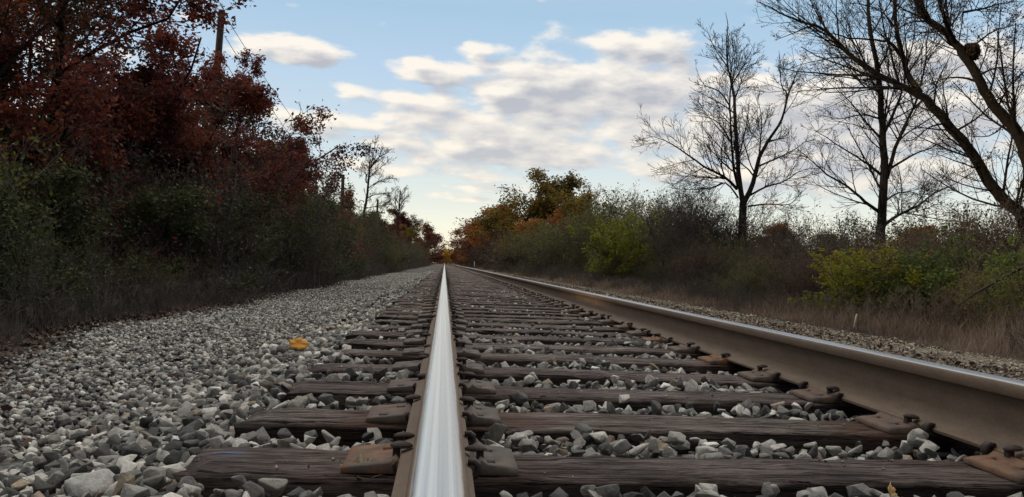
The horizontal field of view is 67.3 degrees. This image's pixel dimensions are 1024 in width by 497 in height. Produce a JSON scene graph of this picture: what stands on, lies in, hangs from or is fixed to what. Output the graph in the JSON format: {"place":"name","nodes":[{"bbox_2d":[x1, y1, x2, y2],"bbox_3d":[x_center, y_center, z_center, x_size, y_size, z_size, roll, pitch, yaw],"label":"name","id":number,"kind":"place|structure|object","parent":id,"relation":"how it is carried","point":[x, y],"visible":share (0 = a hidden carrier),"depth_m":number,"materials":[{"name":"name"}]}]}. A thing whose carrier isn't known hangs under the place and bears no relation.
{"place":"outdoors","nodes":[
{"label":"outdoors","id":0,"kind":"place"},
{"bbox_2d":[0,0,1023,262],"label":"sky","id":1,"kind":"structure","parent":0,"point":[468,97],"materials":[{"name":"blue"}]},
{"bbox_2d":[7,263,1023,363],"bbox_3d":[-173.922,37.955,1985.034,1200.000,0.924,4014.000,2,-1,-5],"label":"ground","id":2,"kind":"structure","parent":0,"point":[868,334],"depth_m":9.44,"materials":[{"name":"brown plant"}]},
{"bbox_2d":[0,37,65,172],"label":"red oak","id":3,"kind":"object","parent":2,"relation":"on","point":[5,130],"visible":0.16,"depth_m":14.11,"materials":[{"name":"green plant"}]},
{"bbox_2d":[0,170,96,326],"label":"green tree","id":4,"kind":"object","parent":2,"relation":"on","point":[9,225],"visible":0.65,"depth_m":9.62,"materials":[{"name":"green plant"}]},
{"bbox_2d":[0,154,151,316],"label":"green tree","id":5,"kind":"object","parent":2,"relation":"on","point":[64,187],"visible":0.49,"depth_m":11.78,"materials":[{"name":"green plant"}]},
{"bbox_2d":[0,0,152,123],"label":"tall oak","id":6,"kind":"object","parent":2,"relation":"on","point":[69,10],"visible":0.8,"depth_m":14.19,"materials":[{"name":"red plant"}]},
{"bbox_2d":[0,0,234,159],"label":"tall oak","id":7,"kind":"object","parent":2,"relation":"on","point":[73,29],"visible":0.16,"depth_m":20.94,"materials":[{"name":"red plant"}]},
{"bbox_2d":[0,0,255,300],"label":"red oak","id":8,"kind":"object","parent":2,"relation":"on","point":[169,93],"visible":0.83,"depth_m":15.88,"materials":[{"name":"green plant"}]},
{"bbox_2d":[0,0,334,224],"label":"tree","id":9,"kind":"object","parent":2,"relation":"on","point":[182,121],"visible":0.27,"depth_m":18.85,"materials":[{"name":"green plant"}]},
{"bbox_2d":[100,181,271,304],"bbox_3d":[-6.891,-0.055,15.163,3.417,2.615,3.421,3,-2,-39],"label":"green tree","id":10,"kind":"object","parent":2,"relation":"on","point":[147,204],"visible":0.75,"depth_m":14.86,"materials":[{"name":"green plant"}]},
{"bbox_2d":[0,268,412,347],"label":"dry weeds","id":11,"kind":"object","parent":2,"relation":"on","point":[83,318],"visible":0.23,"depth_m":10.46,"materials":[{"name":"brown plant"}]},
{"bbox_2d":[41,32,379,224],"bbox_3d":[-9.541,-2.551,22.170,9.460,7.802,11.105,2,-1,28],"label":"tree","id":12,"kind":"object","parent":2,"relation":"on","point":[249,89],"visible":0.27,"depth_m":22.31,"materials":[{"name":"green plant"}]},
{"bbox_2d":[148,180,280,290],"bbox_3d":[-7.469,-0.130,18.092,3.770,2.886,3.774,1,-2,34],"label":"green tree","id":13,"kind":"object","parent":2,"relation":"on","point":[251,208],"visible":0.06,"depth_m":18.22,"materials":[{"name":"green plant"}]},
{"bbox_2d":[0,9,431,351],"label":"undergrowth","id":14,"kind":"object","parent":2,"relation":"on","point":[296,259],"visible":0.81,"depth_m":15.77,"materials":[{"name":"green plant"}]},
{"bbox_2d":[352,137,400,222],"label":"bare tree","id":15,"kind":"object","parent":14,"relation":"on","point":[372,163],"visible":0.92,"depth_m":79.18,"materials":[{"name":"brown plant"}]},
{"bbox_2d":[383,185,410,231],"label":"bare tree","id":16,"kind":"object","parent":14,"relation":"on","point":[400,196],"visible":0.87,"depth_m":94.11,"materials":[{"name":"brown plant"}]},
{"bbox_2d":[0,268,436,471],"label":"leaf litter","id":17,"kind":"object","parent":2,"relation":"on","point":[41,340],"visible":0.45,"depth_m":8.53,"materials":[{"name":"grey gravel"}]},
{"bbox_2d":[213,9,224,127],"bbox_3d":[-10.691,-3.431,27.239,0.565,10.112,0.312,2,-1,-5],"label":"utility pole","id":18,"kind":"object","parent":2,"relation":"on","point":[219,41],"visible":0.17,"depth_m":27.25,"materials":[{"name":"brown wood"}]},
{"bbox_2d":[0,264,441,496],"bbox_3d":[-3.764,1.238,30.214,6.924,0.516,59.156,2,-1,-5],"label":"shoulder ballast","id":19,"kind":"structure","parent":2,"relation":"on","point":[178,426],"depth_m":4.29,"materials":[{"name":"gravel"}]},
{"bbox_2d":[64,469,114,496],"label":"ballast stone","id":20,"kind":"object","parent":19,"relation":"on","point":[102,480],"visible":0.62,"depth_m":1.75,"materials":[{"name":"grey stone"}]},
{"bbox_2d":[289,337,309,349],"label":"fallen leaf","id":21,"kind":"object","parent":19,"relation":"on","point":[298,343],"visible":1,"depth_m":3.96,"materials":[{"name":"plant"}]},
{"bbox_2d":[410,287,529,294],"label":"railway tie","id":22,"kind":"object","parent":19,"relation":"on","point":[525,293],"visible":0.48,"depth_m":12.62,"materials":[{"name":"wood"}]},
{"bbox_2d":[407,288,535,295],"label":"railway tie","id":23,"kind":"object","parent":19,"relation":"on","point":[529,294],"visible":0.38,"depth_m":12.08,"materials":[{"name":"wood"}]},
{"bbox_2d":[407,289,539,297],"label":"railway tie","id":24,"kind":"object","parent":19,"relation":"on","point":[533,296],"visible":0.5,"depth_m":11.58,"materials":[{"name":"wood"}]},
{"bbox_2d":[405,290,542,298],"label":"railway tie","id":25,"kind":"object","parent":19,"relation":"on","point":[537,297],"visible":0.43,"depth_m":11.03,"materials":[{"name":"wood"}]},
{"bbox_2d":[402,292,547,300],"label":"railway tie","id":26,"kind":"object","parent":19,"relation":"on","point":[538,299],"visible":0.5,"depth_m":10.54,"materials":[{"name":"wood"}]},
{"bbox_2d":[399,293,552,302],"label":"railway tie","id":27,"kind":"object","parent":19,"relation":"on","point":[505,300],"visible":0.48,"depth_m":10.02,"materials":[{"name":"wood"}]},
{"bbox_2d":[398,295,558,304],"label":"railway tie","id":28,"kind":"object","parent":19,"relation":"on","point":[549,303],"visible":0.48,"depth_m":9.46,"materials":[{"name":"wood"}]},
{"bbox_2d":[393,297,567,307],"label":"railway tie","id":29,"kind":"object","parent":19,"relation":"on","point":[507,304],"visible":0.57,"depth_m":8.99,"materials":[{"name":"wood"}]},
{"bbox_2d":[386,301,582,313],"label":"railway tie","id":30,"kind":"object","parent":19,"relation":"on","point":[576,310],"visible":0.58,"depth_m":7.91,"materials":[{"name":"wood"}]},
{"bbox_2d":[394,299,574,310],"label":"railway tie","id":31,"kind":"object","parent":19,"relation":"on","point":[493,306],"visible":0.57,"depth_m":8.44,"materials":[{"name":"wood"}]},
{"bbox_2d":[385,304,593,317],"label":"railway tie","id":32,"kind":"object","parent":19,"relation":"on","point":[585,314],"visible":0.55,"depth_m":7.38,"materials":[{"name":"wood"}]},
{"bbox_2d":[380,308,604,321],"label":"railway tie","id":33,"kind":"object","parent":19,"relation":"on","point":[594,318],"visible":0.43,"depth_m":6.87,"materials":[{"name":"wood"}]},
{"bbox_2d":[375,310,619,326],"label":"railway tie","id":34,"kind":"object","parent":19,"relation":"on","point":[607,322],"visible":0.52,"depth_m":6.41,"materials":[{"name":"wood"}]},
{"bbox_2d":[370,314,633,332],"bbox_3d":[0.242,0.655,5.947,2.629,0.237,0.245,2,-1,-5],"label":"railway tie","id":35,"kind":"object","parent":19,"relation":"on","point":[623,328],"visible":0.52,"depth_m":5.86,"materials":[{"name":"wood"}]},
{"bbox_2d":[360,318,651,338],"bbox_3d":[0.254,0.644,5.426,2.616,0.237,0.245,2,-1,-5],"label":"railway tie","id":36,"kind":"object","parent":19,"relation":"on","point":[638,333],"visible":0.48,"depth_m":5.35,"materials":[{"name":"wood"}]},
{"bbox_2d":[345,324,679,346],"bbox_3d":[0.280,0.632,4.930,2.633,0.240,0.243,2,-1,-5],"label":"railway tie","id":37,"kind":"object","parent":19,"relation":"on","point":[549,340],"visible":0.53,"depth_m":4.84,"materials":[{"name":"wood"}]},
{"bbox_2d":[339,332,709,359],"bbox_3d":[0.355,0.626,4.401,2.625,0.238,0.247,2,-1,-5],"label":"railway tie","id":38,"kind":"object","parent":19,"relation":"on","point":[684,351],"visible":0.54,"depth_m":4.32,"materials":[{"name":"wood"}]},
{"bbox_2d":[329,341,752,374],"bbox_3d":[0.419,0.616,3.912,2.629,0.240,0.245,2,-1,-5],"label":"railway tie","id":39,"kind":"object","parent":19,"relation":"on","point":[714,363],"visible":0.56,"depth_m":3.84,"materials":[{"name":"wood"}]},
{"bbox_2d":[391,263,480,496],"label":"steel rail","id":40,"kind":"object","parent":39,"relation":"on","point":[435,460],"visible":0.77,"depth_m":1.41,"materials":[{"name":"silver metal"}]},
{"bbox_2d":[447,263,1023,460],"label":"steel rail","id":41,"kind":"object","parent":39,"relation":"on","point":[983,412],"visible":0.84,"depth_m":2.77,"materials":[{"name":"metal"}]},
{"bbox_2d":[309,352,806,392],"bbox_3d":[0.452,0.606,3.349,2.616,0.236,0.245,2,-1,-4],"label":"railway tie","id":42,"kind":"object","parent":19,"relation":"on","point":[758,378],"visible":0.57,"depth_m":3.28,"materials":[{"name":"wood"}]},
{"bbox_2d":[282,372,876,420],"bbox_3d":[0.506,0.596,2.849,2.634,0.237,0.247,2,-1,-5],"label":"railway tie","id":43,"kind":"object","parent":19,"relation":"on","point":[492,394],"visible":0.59,"depth_m":2.77,"materials":[{"name":"wood"}]},
{"bbox_2d":[162,275,1022,496],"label":"track ballast","id":44,"kind":"structure","parent":19,"relation":"on","point":[526,442],"depth_m":2.19,"materials":[{"name":"gravel"}]},
{"bbox_2d":[589,431,607,442],"bbox_3d":[0.236,0.514,2.080,0.057,0.036,0.048,4,-2,-44],"label":"ballast stone","id":45,"kind":"object","parent":44,"relation":"on","point":[597,437],"visible":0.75,"depth_m":2.06,"materials":[{"name":"grey stone"}]},
{"bbox_2d":[667,431,685,444],"bbox_3d":[0.449,0.517,2.097,0.052,0.035,0.042,1,-2,42],"label":"ballast stone","id":46,"kind":"object","parent":44,"relation":"on","point":[679,438],"visible":1,"depth_m":2.09,"materials":[{"name":"grey stone"}]},
{"bbox_2d":[172,432,1023,496],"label":"railway tie","id":47,"kind":"object","parent":19,"relation":"on","point":[991,474],"visible":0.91,"depth_m":1.73,"materials":[{"name":"wood"}]},
{"bbox_2d":[340,453,384,478],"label":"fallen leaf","id":48,"kind":"object","parent":47,"relation":"on","point":[360,458],"visible":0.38,"depth_m":1.68,"materials":[{"name":"brown plant"}]},
{"bbox_2d":[233,394,980,460],"bbox_3d":[0.535,0.589,2.329,2.637,0.231,0.244,2,-1,-5],"label":"railway tie","id":49,"kind":"object","parent":19,"relation":"on","point":[868,432],"visible":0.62,"depth_m":2.25,"materials":[{"name":"wood"}]},
{"bbox_2d":[194,48,322,251],"bbox_3d":[-9.556,-2.575,24.987,6.308,7.977,5.359,2,-1,-4],"label":"red oak","id":50,"kind":"object","parent":2,"relation":"on","point":[255,66],"visible":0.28,"depth_m":24.79,"materials":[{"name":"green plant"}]},
{"bbox_2d":[230,194,294,288],"bbox_3d":[-8.022,-0.122,22.028,3.892,2.976,3.888,2,-1,6],"label":"green tree","id":51,"kind":"object","parent":2,"relation":"on","point":[259,228],"visible":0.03,"depth_m":21.76,"materials":[{"name":"green plant"}]},
{"bbox_2d":[243,135,348,215],"bbox_3d":[-10.991,-2.059,37.458,5.601,7.434,6.274,2,-1,3],"label":"maroon tree","id":52,"kind":"object","parent":2,"relation":"on","point":[336,182],"visible":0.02,"depth_m":37.73,"materials":[{"name":"red plant"}]},
{"bbox_2d":[286,207,354,285],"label":"green tree","id":53,"kind":"object","parent":2,"relation":"on","point":[336,271],"visible":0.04,"depth_m":26.25,"materials":[{"name":"green plant"}]},
{"bbox_2d":[292,195,368,278],"bbox_3d":[-8.995,-0.427,34.640,4.019,4.149,4.014,2,-1,27],"label":"green tree","id":54,"kind":"object","parent":2,"relation":"on","point":[332,213],"visible":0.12,"depth_m":34.84,"materials":[{"name":"green plant"}]},
{"bbox_2d":[336,180,361,227],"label":"tree","id":55,"kind":"object","parent":2,"relation":"on","point":[351,194],"visible":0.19,"depth_m":67.20,"materials":[{"name":"brown plant"}]},
{"bbox_2d":[357,212,404,248],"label":"maroon tree","id":56,"kind":"object","parent":2,"relation":"on","point":[384,222],"visible":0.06,"depth_m":85.20,"materials":[{"name":"red plant"}]},
{"bbox_2d":[354,209,410,269],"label":"green tree","id":57,"kind":"object","parent":2,"relation":"on","point":[399,258],"visible":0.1,"depth_m":74.07,"materials":[{"name":"green plant"}]},
{"bbox_2d":[379,218,410,245],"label":"maroon tree","id":58,"kind":"object","parent":2,"relation":"on","point":[399,228],"visible":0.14,"depth_m":121.47,"materials":[{"name":"red plant"}]},
{"bbox_2d":[399,224,422,246],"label":"olive tree","id":59,"kind":"object","parent":2,"relation":"on","point":[408,231],"visible":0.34,"depth_m":139.84,"materials":[{"name":"green plant"}]},
{"bbox_2d":[385,208,445,259],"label":"maroon tree","id":60,"kind":"object","parent":2,"relation":"on","point":[407,221],"visible":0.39,"depth_m":195.84,"materials":[{"name":"red plant"}]},
{"bbox_2d":[413,221,446,261],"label":"tree","id":61,"kind":"object","parent":2,"relation":"on","point":[427,229],"visible":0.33,"depth_m":211.23,"materials":[{"name":"brown plant"}]},
{"bbox_2d":[415,243,472,265],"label":"distant woods","id":62,"kind":"object","parent":2,"relation":"on","point":[460,259],"visible":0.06,"depth_m":457.46,"materials":[{"name":"orange plant"}]},
{"bbox_2d":[446,228,488,255],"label":"tree","id":63,"kind":"object","parent":2,"relation":"on","point":[452,246],"visible":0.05,"depth_m":162.41,"materials":[{"name":"orange plant"}]},
{"bbox_2d":[451,247,487,267],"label":"thicket","id":64,"kind":"object","parent":2,"relation":"on","point":[471,261],"visible":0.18,"depth_m":124.52,"materials":[{"name":"brown plant"}]},
{"bbox_2d":[450,224,494,254],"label":"tree","id":65,"kind":"object","parent":2,"relation":"on","point":[460,241],"visible":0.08,"depth_m":122.67,"materials":[{"name":"orange plant"}]},
{"bbox_2d":[458,237,494,265],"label":"thicket","id":66,"kind":"object","parent":2,"relation":"on","point":[483,258],"visible":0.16,"depth_m":100.45,"materials":[{"name":"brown plant"}]},
{"bbox_2d":[453,202,523,261],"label":"orange tree","id":67,"kind":"object","parent":2,"relation":"on","point":[473,223],"visible":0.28,"depth_m":94.13,"materials":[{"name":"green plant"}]},
{"bbox_2d":[470,236,511,268],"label":"thicket","id":68,"kind":"object","parent":2,"relation":"on","point":[489,250],"visible":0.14,"depth_m":83.68,"materials":[{"name":"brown plant"}]},
{"bbox_2d":[474,226,524,267],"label":"thicket","id":69,"kind":"object","parent":2,"relation":"on","point":[508,258],"visible":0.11,"depth_m":69.44,"materials":[{"name":"brown plant"}]},
{"bbox_2d":[496,218,544,256],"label":"orange tree","id":70,"kind":"object","parent":2,"relation":"on","point":[528,223],"visible":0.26,"depth_m":65.83,"materials":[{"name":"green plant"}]},
{"bbox_2d":[459,167,586,247],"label":"olive tree","id":71,"kind":"object","parent":2,"relation":"on","point":[539,176],"visible":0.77,"depth_m":72.20,"materials":[{"name":"green plant"}]},
{"bbox_2d":[482,216,565,263],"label":"bush","id":72,"kind":"object","parent":2,"relation":"on","point":[528,236],"visible":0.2,"depth_m":58.22,"materials":[{"name":"green plant"}]},
{"bbox_2d":[505,219,586,274],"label":"thicket","id":73,"kind":"object","parent":2,"relation":"on","point":[542,255],"visible":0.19,"depth_m":47.83,"materials":[{"name":"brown plant"}]},
{"bbox_2d":[537,202,580,241],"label":"orange tree","id":74,"kind":"object","parent":2,"relation":"on","point":[551,219],"visible":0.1,"depth_m":61.91,"materials":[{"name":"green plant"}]},
{"bbox_2d":[492,201,631,275],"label":"bush","id":75,"kind":"object","parent":2,"relation":"on","point":[536,239],"visible":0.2,"depth_m":46.23,"materials":[{"name":"green plant"}]},
{"bbox_2d":[523,173,606,230],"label":"olive tree","id":76,"kind":"object","parent":2,"relation":"on","point":[570,194],"visible":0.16,"depth_m":73.32,"materials":[{"name":"green plant"}]},
{"bbox_2d":[556,180,606,223],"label":"thin tree","id":77,"kind":"object","parent":2,"relation":"on","point":[586,186],"visible":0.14,"depth_m":55.64,"materials":[{"name":"brown plant"}]},
{"bbox_2d":[550,189,627,239],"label":"olive tree","id":78,"kind":"object","parent":2,"relation":"on","point":[583,200],"visible":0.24,"depth_m":51.05,"materials":[{"name":"green plant"}]},
{"bbox_2d":[530,180,650,275],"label":"bush","id":79,"kind":"object","parent":2,"relation":"on","point":[582,230],"visible":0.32,"depth_m":41.87,"materials":[{"name":"green plant"}]},
{"bbox_2d":[565,203,674,281],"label":"yellow green bush","id":80,"kind":"object","parent":2,"relation":"on","point":[617,244],"visible":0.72,"depth_m":28.94,"materials":[{"name":"green plant"}]},
{"bbox_2d":[576,188,716,262],"bbox_3d":[5.655,-0.333,34.027,5.528,4.842,7.001,3,-1,-15],"label":"bush","id":81,"kind":"object","parent":2,"relation":"on","point":[638,214],"visible":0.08,"depth_m":33.19,"materials":[{"name":"green plant"}]},
{"bbox_2d":[606,173,733,245],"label":"thicket","id":82,"kind":"object","parent":2,"relation":"on","point":[633,204],"visible":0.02,"depth_m":36.86,"materials":[{"name":"brown plant"}]},
{"bbox_2d":[604,179,770,281],"bbox_3d":[6.076,-0.472,27.588,5.670,4.628,6.556,2,-1,28],"label":"thicket","id":83,"kind":"object","parent":2,"relation":"on","point":[676,216],"visible":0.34,"depth_m":27.17,"materials":[{"name":"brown plant"}]},
{"bbox_2d":[655,230,746,296],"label":"red thicket","id":84,"kind":"object","parent":2,"relation":"on","point":[698,262],"visible":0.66,"depth_m":19.33,"materials":[{"name":"orange plant"}]},
{"bbox_2d":[641,186,808,288],"bbox_3d":[6.484,-0.238,24.448,4.882,3.984,5.645,3,-1,-30],"label":"thicket","id":85,"kind":"object","parent":2,"relation":"on","point":[714,233],"visible":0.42,"depth_m":24.31,"materials":[{"name":"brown plant"}]},
{"bbox_2d":[630,12,832,258],"bbox_3d":[6.971,-3.530,24.581,6.822,9.104,4.268,2,-1,-5],"label":"bare tree","id":86,"kind":"object","parent":2,"relation":"on","point":[736,148],"visible":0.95,"depth_m":24.71,"materials":[{"name":"grey plant"}]},
{"bbox_2d":[461,179,1023,355],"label":"undergrowth","id":87,"kind":"object","parent":2,"relation":"on","point":[660,276],"visible":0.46,"depth_m":14.11,"materials":[{"name":"brown plant"}]},
{"bbox_2d":[754,0,1023,246],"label":"leaning tree","id":88,"kind":"object","parent":87,"relation":"on","point":[988,180],"visible":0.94,"depth_m":11.62,"materials":[{"name":"brown plant"}]},
{"bbox_2d":[875,0,1023,169],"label":"leaning tree","id":89,"kind":"object","parent":87,"relation":"on","point":[968,53],"visible":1,"depth_m":10.61,"materials":[{"name":"brown plant"}]},
{"bbox_2d":[958,265,1022,305],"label":"fallen branch","id":90,"kind":"object","parent":87,"relation":"on","point":[992,283],"visible":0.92,"depth_m":8.95,"materials":[{"name":"brown wood"}]},
{"bbox_2d":[706,251,787,303],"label":"bush","id":91,"kind":"object","parent":2,"relation":"on","point":[749,279],"visible":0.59,"depth_m":15.80,"materials":[{"name":"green plant"}]},
{"bbox_2d":[720,230,796,300],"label":"red thicket","id":92,"kind":"object","parent":2,"relation":"on","point":[768,254],"visible":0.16,"depth_m":17.36,"materials":[{"name":"orange plant"}]},
{"bbox_2d":[744,250,843,312],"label":"red thicket","id":93,"kind":"object","parent":2,"relation":"on","point":[797,280],"visible":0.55,"depth_m":13.93,"materials":[{"name":"orange plant"}]},
{"bbox_2d":[724,201,892,274],"bbox_3d":[6.894,0.153,18.515,3.491,2.849,4.036,3,-1,-30],"label":"thicket","id":94,"kind":"object","parent":2,"relation":"on","point":[785,236],"visible":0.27,"depth_m":18.57,"materials":[{"name":"brown plant"}]},
{"bbox_2d":[748,219,912,306],"bbox_3d":[6.259,0.369,15.029,2.962,2.091,2.562,3,-1,-14],"label":"thicket","id":95,"kind":"object","parent":2,"relation":"on","point":[817,238],"visible":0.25,"depth_m":15.01,"materials":[{"name":"brown plant"}]},
{"bbox_2d":[786,238,977,317],"bbox_3d":[5.629,0.501,12.261,2.400,1.416,3.029,2,-1,2],"label":"yellow green bush","id":96,"kind":"object","parent":2,"relation":"on","point":[837,270],"visible":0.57,"depth_m":11.74,"materials":[{"name":"green plant"}]},
{"bbox_2d":[841,222,991,330],"bbox_3d":[6.213,0.481,11.532,2.366,1.676,2.333,1,-2,38],"label":"green bush","id":97,"kind":"object","parent":2,"relation":"on","point":[930,267],"visible":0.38,"depth_m":11.13,"materials":[{"name":"green plant"}]},
{"bbox_2d":[874,192,1015,301],"bbox_3d":[7.993,0.286,13.257,2.949,2.407,3.409,1,-2,36],"label":"thicket","id":98,"kind":"object","parent":2,"relation":"on","point":[939,244],"visible":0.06,"depth_m":13.09,"materials":[{"name":"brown plant"}]},
{"bbox_2d":[890,180,1023,324],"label":"thicket","id":99,"kind":"object","parent":2,"relation":"on","point":[1001,235],"visible":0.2,"depth_m":11.88,"materials":[{"name":"brown plant"}]},
{"bbox_2d":[918,229,1023,329],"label":"green bush","id":100,"kind":"object","parent":2,"relation":"on","point":[1006,261],"visible":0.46,"depth_m":9.78,"materials":[{"name":"green plant"}]},
{"bbox_2d":[927,252,1023,332],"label":"red thicket","id":101,"kind":"object","parent":2,"relation":"on","point":[954,304],"visible":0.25,"depth_m":10.06,"materials":[{"name":"orange plant"}]},
{"bbox_2d":[453,264,1023,380],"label":"gravel path","id":102,"kind":"structure","parent":0,"point":[961,356],"depth_m":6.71,"materials":[{"name":"grey gravel"}]},
{"bbox_2d":[513,276,1023,380],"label":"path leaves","id":103,"kind":"object","parent":102,"relation":"on","point":[958,362],"visible":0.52,"depth_m":7.03,"materials":[{"name":"brown plant"}]},
{"bbox_2d":[750,221,795,252],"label":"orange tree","id":104,"kind":"object","parent":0,"point":[776,230],"visible":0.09,"depth_m":77.40,"materials":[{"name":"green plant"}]},
{"bbox_2d":[774,0,1004,258],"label":"bare tree","id":105,"kind":"object","parent":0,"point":[885,167],"visible":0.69,"depth_m":17.84,"materials":[{"name":"grey plant"}]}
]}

